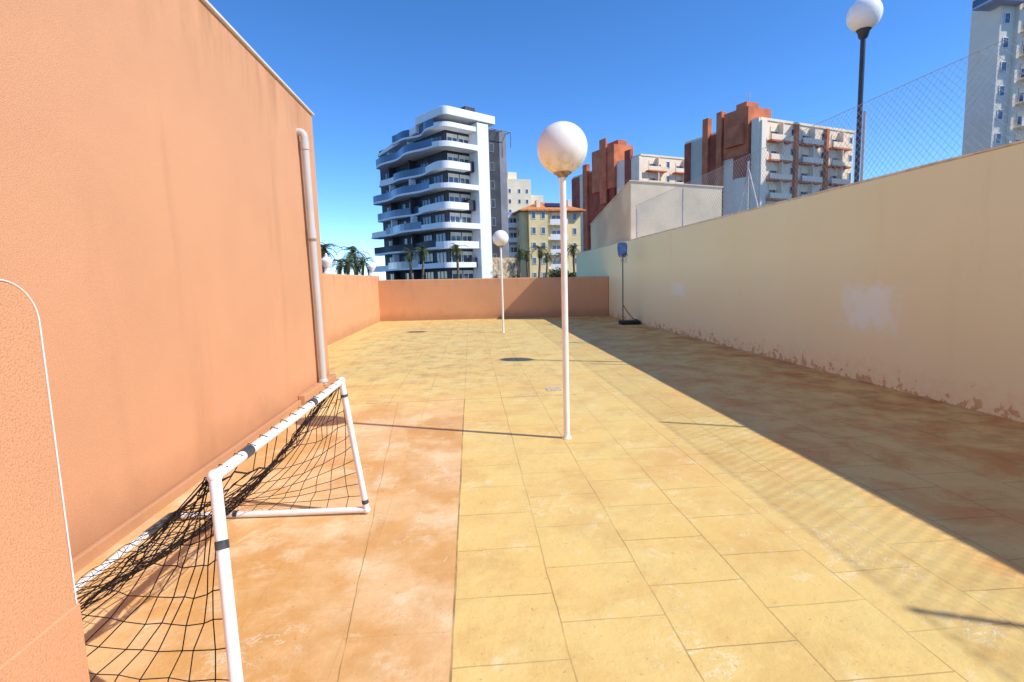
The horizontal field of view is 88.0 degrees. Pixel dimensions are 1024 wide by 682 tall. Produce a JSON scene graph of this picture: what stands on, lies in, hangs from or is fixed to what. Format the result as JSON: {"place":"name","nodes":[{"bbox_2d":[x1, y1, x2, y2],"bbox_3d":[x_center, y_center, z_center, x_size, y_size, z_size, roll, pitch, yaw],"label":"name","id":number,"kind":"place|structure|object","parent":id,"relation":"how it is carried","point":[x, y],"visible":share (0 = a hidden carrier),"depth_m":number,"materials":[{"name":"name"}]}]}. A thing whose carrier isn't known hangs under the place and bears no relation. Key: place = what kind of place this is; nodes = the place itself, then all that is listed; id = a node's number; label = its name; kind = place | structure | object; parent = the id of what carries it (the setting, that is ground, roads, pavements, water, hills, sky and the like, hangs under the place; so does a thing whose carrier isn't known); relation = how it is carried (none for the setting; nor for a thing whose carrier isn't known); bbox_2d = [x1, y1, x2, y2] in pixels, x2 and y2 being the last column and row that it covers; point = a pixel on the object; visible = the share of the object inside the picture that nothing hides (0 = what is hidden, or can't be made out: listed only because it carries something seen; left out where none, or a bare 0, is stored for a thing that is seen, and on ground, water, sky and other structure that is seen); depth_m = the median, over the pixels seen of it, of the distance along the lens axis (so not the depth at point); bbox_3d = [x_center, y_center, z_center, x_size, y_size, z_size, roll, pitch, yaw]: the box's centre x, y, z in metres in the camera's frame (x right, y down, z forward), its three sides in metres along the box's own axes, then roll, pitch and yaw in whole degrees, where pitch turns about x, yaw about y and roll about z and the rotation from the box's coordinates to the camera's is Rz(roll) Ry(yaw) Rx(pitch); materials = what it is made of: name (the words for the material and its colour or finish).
{"place":"outdoors","nodes":[
{"label":"outdoors","id":0,"kind":"place"},
{"bbox_2d":[371,106,516,279],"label":"apartment block","id":1,"kind":"structure","parent":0,"point":[443,178],"depth_m":85.28,"materials":[{"name":"paint"}]},
{"bbox_2d":[397,203,405,209],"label":"window","id":2,"kind":"structure","parent":1,"relation":"in","point":[400,206],"depth_m":92.72,"materials":[{"name":"blue glass"}]},
{"bbox_2d":[399,238,407,244],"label":"window","id":3,"kind":"structure","parent":1,"relation":"in","point":[401,241],"depth_m":93.41,"materials":[{"name":"blue glass"}]},
{"bbox_2d":[401,273,409,279],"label":"window","id":4,"kind":"structure","parent":1,"relation":"in","point":[404,276],"depth_m":94.16,"materials":[{"name":"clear glass"}]},
{"bbox_2d":[419,158,428,166],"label":"window","id":5,"kind":"structure","parent":1,"relation":"in","point":[425,162],"depth_m":86.12,"materials":[{"name":"blue glass"}]},
{"bbox_2d":[421,197,430,206],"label":"window","id":6,"kind":"structure","parent":1,"relation":"in","point":[425,201],"depth_m":86.95,"materials":[{"name":"blue glass"}]},
{"bbox_2d":[422,216,431,224],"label":"window","id":7,"kind":"structure","parent":1,"relation":"in","point":[425,220],"depth_m":87.20,"materials":[{"name":"blue glass"}]},
{"bbox_2d":[422,234,432,241],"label":"window","id":8,"kind":"structure","parent":1,"relation":"in","point":[426,237],"depth_m":87.65,"materials":[{"name":"blue glass"}]},
{"bbox_2d":[424,271,433,278],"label":"window","id":9,"kind":"structure","parent":1,"relation":"in","point":[427,275],"depth_m":88.36,"materials":[{"name":"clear glass"}]},
{"bbox_2d":[424,253,433,263],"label":"window","id":10,"kind":"structure","parent":1,"relation":"in","point":[427,260],"depth_m":87.89,"materials":[{"name":"blue glass"}]},
{"bbox_2d":[432,134,441,141],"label":"window","id":11,"kind":"structure","parent":1,"relation":"in","point":[439,137],"depth_m":82.79,"materials":[{"name":"blue glass"}]},
{"bbox_2d":[432,154,442,162],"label":"window","id":12,"kind":"structure","parent":1,"relation":"in","point":[439,157],"depth_m":83.29,"materials":[{"name":"blue glass"}]},
{"bbox_2d":[433,174,443,183],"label":"window","id":13,"kind":"structure","parent":1,"relation":"in","point":[439,178],"depth_m":83.63,"materials":[{"name":"blue glass"}]},
{"bbox_2d":[434,193,444,202],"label":"window","id":14,"kind":"structure","parent":1,"relation":"in","point":[437,198],"depth_m":83.98,"materials":[{"name":"blue glass"}]},
{"bbox_2d":[435,232,445,241],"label":"window","id":15,"kind":"structure","parent":1,"relation":"in","point":[440,236],"depth_m":84.70,"materials":[{"name":"blue glass"}]},
{"bbox_2d":[435,213,445,222],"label":"window","id":16,"kind":"structure","parent":1,"relation":"in","point":[439,217],"depth_m":84.35,"materials":[{"name":"blue glass"}]},
{"bbox_2d":[436,252,446,262],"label":"window","id":17,"kind":"structure","parent":1,"relation":"in","point":[440,256],"depth_m":85.15,"materials":[{"name":"blue glass"}]},
{"bbox_2d":[437,271,447,278],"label":"window","id":18,"kind":"structure","parent":1,"relation":"in","point":[440,274],"depth_m":85.44,"materials":[{"name":"blue glass"}]},
{"bbox_2d":[446,133,456,141],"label":"window","id":19,"kind":"structure","parent":1,"relation":"in","point":[451,137],"depth_m":82.17,"materials":[{"name":"white glass"}]},
{"bbox_2d":[447,153,457,160],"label":"window","id":20,"kind":"structure","parent":1,"relation":"in","point":[453,157],"depth_m":82.50,"materials":[{"name":"white glass"}]},
{"bbox_2d":[448,173,458,182],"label":"window","id":21,"kind":"structure","parent":1,"relation":"in","point":[454,178],"depth_m":82.88,"materials":[{"name":"white glass"}]},
{"bbox_2d":[449,193,459,201],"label":"window","id":22,"kind":"structure","parent":1,"relation":"in","point":[453,197],"depth_m":83.24,"materials":[{"name":"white glass"}]},
{"bbox_2d":[450,232,460,240],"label":"window","id":23,"kind":"structure","parent":1,"relation":"in","point":[455,236],"depth_m":83.96,"materials":[{"name":"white glass"}]},
{"bbox_2d":[450,213,460,221],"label":"window","id":24,"kind":"structure","parent":1,"relation":"in","point":[454,217],"depth_m":83.62,"materials":[{"name":"white glass"}]},
{"bbox_2d":[451,252,461,261],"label":"window","id":25,"kind":"structure","parent":1,"relation":"in","point":[453,259],"depth_m":84.13,"materials":[{"name":"grey glass"}]},
{"bbox_2d":[452,270,462,278],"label":"window","id":26,"kind":"structure","parent":1,"relation":"in","point":[454,273],"depth_m":84.50,"materials":[{"name":"clear glass"}]},
{"bbox_2d":[458,135,468,143],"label":"window","id":27,"kind":"structure","parent":1,"relation":"in","point":[463,139],"depth_m":83.64,"materials":[{"name":"clear glass"}]},
{"bbox_2d":[459,155,468,161],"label":"window","id":28,"kind":"structure","parent":1,"relation":"in","point":[462,158],"depth_m":83.88,"materials":[{"name":"clear glass"}]},
{"bbox_2d":[460,175,469,183],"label":"window","id":29,"kind":"structure","parent":1,"relation":"in","point":[464,179],"depth_m":84.37,"materials":[{"name":"clear glass"}]},
{"bbox_2d":[460,194,470,201],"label":"window","id":30,"kind":"structure","parent":1,"relation":"in","point":[463,197],"depth_m":84.53,"materials":[{"name":"clear glass"}]},
{"bbox_2d":[461,213,471,222],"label":"window","id":31,"kind":"structure","parent":1,"relation":"in","point":[465,218],"depth_m":85.03,"materials":[{"name":"clear glass"}]},
{"bbox_2d":[462,233,471,240],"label":"window","id":32,"kind":"structure","parent":1,"relation":"in","point":[465,236],"depth_m":85.41,"materials":[{"name":"clear glass"}]},
{"bbox_2d":[462,252,472,261],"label":"window","id":33,"kind":"structure","parent":1,"relation":"in","point":[466,255],"depth_m":85.66,"materials":[{"name":"clear glass"}]},
{"bbox_2d":[463,270,473,278],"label":"window","id":34,"kind":"structure","parent":1,"relation":"in","point":[467,274],"depth_m":86.05,"materials":[{"name":"clear glass"}]},
{"bbox_2d":[489,143,493,151],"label":"window","id":35,"kind":"structure","parent":1,"relation":"in","point":[491,146],"depth_m":87.47,"materials":[{"name":"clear glass"}]},
{"bbox_2d":[490,180,494,189],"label":"window","id":36,"kind":"structure","parent":1,"relation":"in","point":[492,183],"depth_m":88.15,"materials":[{"name":"clear glass"}]},
{"bbox_2d":[491,217,495,225],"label":"window","id":37,"kind":"structure","parent":1,"relation":"in","point":[493,220],"depth_m":88.83,"materials":[{"name":"clear glass"}]},
{"bbox_2d":[507,172,542,211],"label":"apartment block","id":38,"kind":"structure","parent":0,"point":[520,196],"depth_m":167.96,"materials":[{"name":"white paint"}]},
{"bbox_2d":[72,316,1023,681],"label":"pavement","id":39,"kind":"structure","parent":0,"point":[680,508],"depth_m":3.12,"materials":[{"name":"beige tile"}]},
{"bbox_2d":[0,279,89,681],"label":"wall pier","id":40,"kind":"structure","parent":39,"relation":"on","point":[42,638],"depth_m":1.43,"materials":[{"name":"orange paint"}]},
{"bbox_2d":[0,0,335,575],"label":"house wall","id":41,"kind":"structure","parent":39,"relation":"on","point":[155,264],"depth_m":3.67,"materials":[{"name":"orange paint"}]},
{"bbox_2d":[296,128,327,384],"bbox_3d":[-2.743,-1.097,7.238,0.205,3.448,0.216,-2,7,-4],"label":"drain pipe","id":42,"kind":"object","parent":41,"relation":"attached to","point":[311,229],"visible":0.95,"depth_m":7.20,"materials":[{"name":"grey plastic"}]},
{"bbox_2d":[73,377,370,681],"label":"football goal","id":43,"kind":"object","parent":39,"relation":"on","point":[218,514],"visible":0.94,"depth_m":2.01,"materials":[{"name":"white plastic"}]},
{"bbox_2d":[323,273,379,344],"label":"side wall","id":44,"kind":"structure","parent":39,"relation":"on","point":[351,304],"depth_m":15.44,"materials":[{"name":"orange paint"}]},
{"bbox_2d":[322,253,332,273],"bbox_3d":[-4.770,-1.993,13.632,0.320,0.530,0.320,-2,7,-4],"label":"lantern ornament","id":45,"kind":"object","parent":44,"relation":"on","point":[327,261],"visible":0.93,"depth_m":13.56,"materials":[{"name":"beige paint"}]},
{"bbox_2d":[367,262,375,275],"bbox_3d":[-5.260,-2.710,19.872,0.320,0.530,0.320,-2,7,-4],"label":"lantern ornament","id":46,"kind":"object","parent":44,"relation":"on","point":[371,267],"visible":1,"depth_m":19.79,"materials":[{"name":"beige paint"}]},
{"bbox_2d":[378,276,608,320],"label":"end wall","id":47,"kind":"structure","parent":39,"relation":"on","point":[444,299],"depth_m":20.31,"materials":[{"name":"orange paint"}]},
{"bbox_2d":[493,230,508,332],"bbox_3d":[-0.285,-1.662,14.881,0.444,2.854,0.444,2,8,28],"label":"street lamp","id":48,"kind":"object","parent":39,"relation":"on","point":[500,238],"visible":1,"depth_m":14.69,"materials":[{"name":"white metal"}]},
{"bbox_2d":[546,387,561,390],"bbox_3d":[0.564,0.649,7.176,0.200,0.007,0.200,-2,7,-4],"label":"drain cover","id":49,"kind":"object","parent":39,"relation":"in","point":[553,389],"visible":1,"depth_m":7.15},
{"bbox_2d":[537,121,587,439],"bbox_3d":[0.476,-0.504,4.816,0.444,2.854,0.444,-2,7,-4],"label":"street lamp","id":50,"kind":"object","parent":39,"relation":"on","point":[562,147],"visible":1,"depth_m":4.62,"materials":[{"name":"white metal"}]},
{"bbox_2d":[617,242,639,324],"bbox_3d":[3.597,-1.782,16.419,0.666,2.520,0.565,-2,7,-4],"label":"basketball stand","id":51,"kind":"object","parent":39,"relation":"on","point":[622,249],"visible":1,"depth_m":16.30,"materials":[{"name":"paint"}]},
{"bbox_2d":[576,140,1023,422],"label":"boundary wall","id":52,"kind":"structure","parent":39,"relation":"on","point":[910,280],"depth_m":6.90,"materials":[{"name":"beige paint"}]},
{"bbox_2d":[208,0,971,279],"label":"sky","id":53,"kind":"structure","parent":0,"point":[647,74],"materials":[{"name":"blue"}]},
{"bbox_2d":[572,138,683,251],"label":"apartment block","id":54,"kind":"structure","parent":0,"point":[617,165],"depth_m":116.77,"materials":[{"name":"paint"}]},
{"bbox_2d":[649,160,660,165],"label":"window","id":55,"kind":"structure","parent":54,"relation":"in","point":[651,163],"depth_m":110.21,"materials":[{"name":"white glass"}]},
{"bbox_2d":[649,175,660,180],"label":"window","id":56,"kind":"structure","parent":54,"relation":"in","point":[651,177],"depth_m":110.64,"materials":[{"name":"grey glass"}]},
{"bbox_2d":[684,93,855,215],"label":"apartment block","id":57,"kind":"structure","parent":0,"point":[744,129],"depth_m":84.00,"materials":[{"name":"concrete"}]},
{"bbox_2d":[768,185,782,197],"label":"window","id":58,"kind":"structure","parent":57,"relation":"in","point":[774,187],"depth_m":82.24,"materials":[{"name":"grey glass"}]},
{"bbox_2d":[769,146,783,157],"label":"window","id":59,"kind":"structure","parent":57,"relation":"in","point":[772,147],"depth_m":81.54,"materials":[{"name":"grey glass"}]},
{"bbox_2d":[769,166,783,178],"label":"window","id":60,"kind":"structure","parent":57,"relation":"in","point":[773,167],"depth_m":81.92,"materials":[{"name":"grey glass"}]},
{"bbox_2d":[770,126,784,138],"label":"window","id":61,"kind":"structure","parent":57,"relation":"in","point":[775,130],"depth_m":81.24,"materials":[{"name":"white glass"}]},
{"bbox_2d":[800,169,808,180],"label":"window","id":62,"kind":"structure","parent":57,"relation":"in","point":[804,170],"depth_m":84.87,"materials":[{"name":"grey glass"}]},
{"bbox_2d":[800,187,813,195],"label":"window","id":63,"kind":"structure","parent":57,"relation":"in","point":[801,192],"depth_m":85.29,"materials":[{"name":"grey glass"}]},
{"bbox_2d":[801,150,814,161],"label":"window","id":64,"kind":"structure","parent":57,"relation":"in","point":[802,152],"depth_m":84.56,"materials":[{"name":"grey glass"}]},
{"bbox_2d":[802,131,815,141],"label":"window","id":65,"kind":"structure","parent":57,"relation":"in","point":[805,132],"depth_m":84.23,"materials":[{"name":"grey glass"}]},
{"bbox_2d":[829,171,836,183],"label":"window","id":66,"kind":"structure","parent":57,"relation":"in","point":[832,174],"depth_m":87.93,"materials":[{"name":"grey glass"}]},
{"bbox_2d":[830,153,837,164],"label":"window","id":67,"kind":"structure","parent":57,"relation":"in","point":[835,157],"depth_m":87.59,"materials":[{"name":"grey glass"}]},
{"bbox_2d":[831,135,838,146],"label":"window","id":68,"kind":"structure","parent":57,"relation":"in","point":[832,137],"depth_m":87.27,"materials":[{"name":"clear glass"}]},
{"bbox_2d":[962,0,1023,154],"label":"apartment tower","id":69,"kind":"structure","parent":0,"point":[994,21],"depth_m":72.41,"materials":[{"name":"white paint"}]},
{"bbox_2d":[995,133,1001,143],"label":"window","id":70,"kind":"structure","parent":69,"relation":"in","point":[998,135],"depth_m":72.70,"materials":[{"name":"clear glass"}]},
{"bbox_2d":[997,109,1003,119],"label":"window","id":71,"kind":"structure","parent":69,"relation":"in","point":[1000,115],"depth_m":72.35,"materials":[{"name":"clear glass"}]},
{"bbox_2d":[998,85,1004,96],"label":"window","id":72,"kind":"structure","parent":69,"relation":"in","point":[1001,87],"depth_m":71.99,"materials":[{"name":"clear glass"}]},
{"bbox_2d":[1000,61,1006,72],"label":"window","id":73,"kind":"structure","parent":69,"relation":"in","point":[1004,65],"depth_m":71.62,"materials":[{"name":"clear glass"}]},
{"bbox_2d":[1002,37,1008,47],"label":"window","id":74,"kind":"structure","parent":69,"relation":"in","point":[1006,44],"depth_m":71.28,"materials":[{"name":"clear glass"}]},
{"bbox_2d":[1004,12,1010,23],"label":"window","id":75,"kind":"structure","parent":69,"relation":"in","point":[1007,16],"depth_m":70.91,"materials":[{"name":"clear glass"}]},
{"bbox_2d":[1015,135,1023,140],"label":"window","id":76,"kind":"structure","parent":69,"relation":"in","point":[1017,138],"depth_m":73.02,"materials":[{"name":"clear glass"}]},
{"bbox_2d":[1016,111,1023,125],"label":"window","id":77,"kind":"structure","parent":69,"relation":"in","point":[1018,120],"depth_m":72.72,"materials":[{"name":"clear glass"}]},
{"bbox_2d":[1018,87,1023,101],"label":"window","id":78,"kind":"structure","parent":69,"relation":"in","point":[1021,89],"depth_m":72.35,"materials":[{"name":"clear glass"}]},
{"bbox_2d":[1020,63,1023,77],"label":"window","id":79,"kind":"structure","parent":69,"relation":"in","point":[1022,67],"depth_m":71.98,"materials":[{"name":"clear glass"}]},
{"bbox_3d":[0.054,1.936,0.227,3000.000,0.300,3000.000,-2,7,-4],"label":"ground","id":80,"kind":"structure","parent":0,"visible":0},
{"bbox_2d":[321,243,342,272],"bbox_3d":[-15.606,-5.602,44.517,2.896,5.267,3.236,-2,7,-4],"label":"palm tree","id":81,"kind":"object","parent":80,"relation":"on","point":[324,247],"visible":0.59,"depth_m":44.21,"materials":[{"name":"green plant"}]},
{"bbox_2d":[329,259,353,273],"bbox_3d":[-14.604,-5.110,45.702,2.172,3.950,2.427,-4,7,-17],"label":"palm tree","id":82,"kind":"object","parent":80,"relation":"on","point":[339,271],"visible":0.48,"depth_m":45.26,"materials":[{"name":"green plant"}]},
{"bbox_2d":[337,258,361,274],"bbox_3d":[-13.630,-5.032,44.802,2.172,3.950,2.427,-5,8,-28],"label":"palm tree","id":83,"kind":"object","parent":80,"relation":"on","point":[348,264],"visible":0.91,"depth_m":44.51,"materials":[{"name":"green plant"}]},
{"bbox_2d":[338,246,369,274],"bbox_3d":[-14.486,-6.079,48.770,2.838,5.162,3.171,2,7,26],"label":"palm tree","id":84,"kind":"object","parent":80,"relation":"on","point":[352,249],"visible":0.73,"depth_m":48.25,"materials":[{"name":"green plant"}]},
{"bbox_2d":[351,256,376,275],"bbox_3d":[-13.264,-5.527,47.819,2.317,4.214,2.589,-6,8,-35],"label":"palm tree","id":85,"kind":"object","parent":80,"relation":"on","point":[363,263],"visible":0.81,"depth_m":47.60,"materials":[{"name":"green plant"}]},
{"bbox_2d":[400,248,418,279],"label":"palm tree","id":86,"kind":"object","parent":80,"relation":"on","point":[409,256],"visible":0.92,"depth_m":75.17,"materials":[{"name":"green plant"}]},
{"bbox_2d":[412,246,430,278],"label":"palm tree","id":87,"kind":"object","parent":80,"relation":"on","point":[422,256],"visible":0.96,"depth_m":75.07,"materials":[{"name":"green plant"}]},
{"bbox_2d":[448,243,463,278],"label":"palm tree","id":88,"kind":"object","parent":80,"relation":"on","point":[456,252],"visible":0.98,"depth_m":74.36,"materials":[{"name":"green plant"}]},
{"bbox_2d":[508,212,518,270],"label":"apartment block","id":89,"kind":"structure","parent":80,"relation":"on","point":[512,227],"depth_m":110.47,"materials":[{"name":"concrete"}]},
{"bbox_2d":[508,215,515,222],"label":"window","id":90,"kind":"structure","parent":89,"relation":"in","point":[511,219],"depth_m":110.37,"materials":[{"name":"clear glass"}]},
{"bbox_2d":[509,230,515,237],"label":"window","id":91,"kind":"structure","parent":89,"relation":"in","point":[512,233],"depth_m":110.75,"materials":[{"name":"grey glass"}]},
{"bbox_2d":[509,245,516,251],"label":"window","id":92,"kind":"structure","parent":89,"relation":"in","point":[511,247],"depth_m":111.07,"materials":[{"name":"grey glass"}]},
{"bbox_2d":[509,249,526,277],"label":"palm tree","id":93,"kind":"object","parent":80,"relation":"on","point":[518,256],"visible":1,"depth_m":85.47,"materials":[{"name":"green plant"}]},
{"bbox_2d":[520,250,535,277],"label":"palm tree","id":94,"kind":"object","parent":80,"relation":"on","point":[527,256],"visible":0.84,"depth_m":89.31,"materials":[{"name":"green plant"}]},
{"bbox_2d":[530,245,547,276],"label":"palm tree","id":95,"kind":"object","parent":80,"relation":"on","point":[540,253],"visible":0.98,"depth_m":85.61,"materials":[{"name":"green plant"}]},
{"bbox_2d":[537,251,553,276],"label":"palm tree","id":96,"kind":"object","parent":80,"relation":"on","point":[547,257],"visible":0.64,"depth_m":91.48,"materials":[{"name":"green plant"}]},
{"bbox_2d":[512,200,585,277],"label":"apartment block","id":97,"kind":"structure","parent":80,"relation":"on","point":[538,222],"depth_m":107.59,"materials":[{"name":"yellow paint"}]},
{"bbox_2d":[551,213,559,218],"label":"window","id":98,"kind":"structure","parent":97,"relation":"in","point":[553,215],"depth_m":108.02,"materials":[{"name":"blue glass"}]},
{"bbox_2d":[552,228,559,233],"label":"window","id":99,"kind":"structure","parent":97,"relation":"in","point":[554,230],"depth_m":108.37,"materials":[{"name":"blue glass"}]},
{"bbox_2d":[552,258,560,263],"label":"window","id":100,"kind":"structure","parent":97,"relation":"in","point":[556,261],"depth_m":109.08,"materials":[{"name":"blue glass"}]},
{"bbox_2d":[552,243,560,248],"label":"window","id":101,"kind":"structure","parent":97,"relation":"in","point":[554,245],"depth_m":108.74,"materials":[{"name":"blue glass"}]},
{"bbox_2d":[547,266,568,276],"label":"shrub","id":102,"kind":"object","parent":80,"relation":"on","point":[556,273],"visible":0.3,"depth_m":74.71,"materials":[{"name":"green plant"}]},
{"bbox_2d":[567,244,582,274],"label":"palm tree","id":103,"kind":"object","parent":80,"relation":"on","point":[573,250],"visible":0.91,"depth_m":87.69,"materials":[{"name":"green plant"}]},
{"bbox_2d":[590,180,722,248],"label":"building","id":104,"kind":"structure","parent":80,"relation":"on","point":[613,221],"depth_m":18.12,"materials":[{"name":"paint"}]},
{"bbox_2d":[636,31,1023,237],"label":"chain link fence","id":105,"kind":"object","parent":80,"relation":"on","point":[862,153],"visible":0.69,"depth_m":7.75,"materials":[{"name":"metal"}]},
{"bbox_2d":[846,0,882,181],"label":"street lamp","id":106,"kind":"object","parent":80,"relation":"on","point":[863,17],"visible":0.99,"depth_m":7.60,"materials":[{"name":"metal"}]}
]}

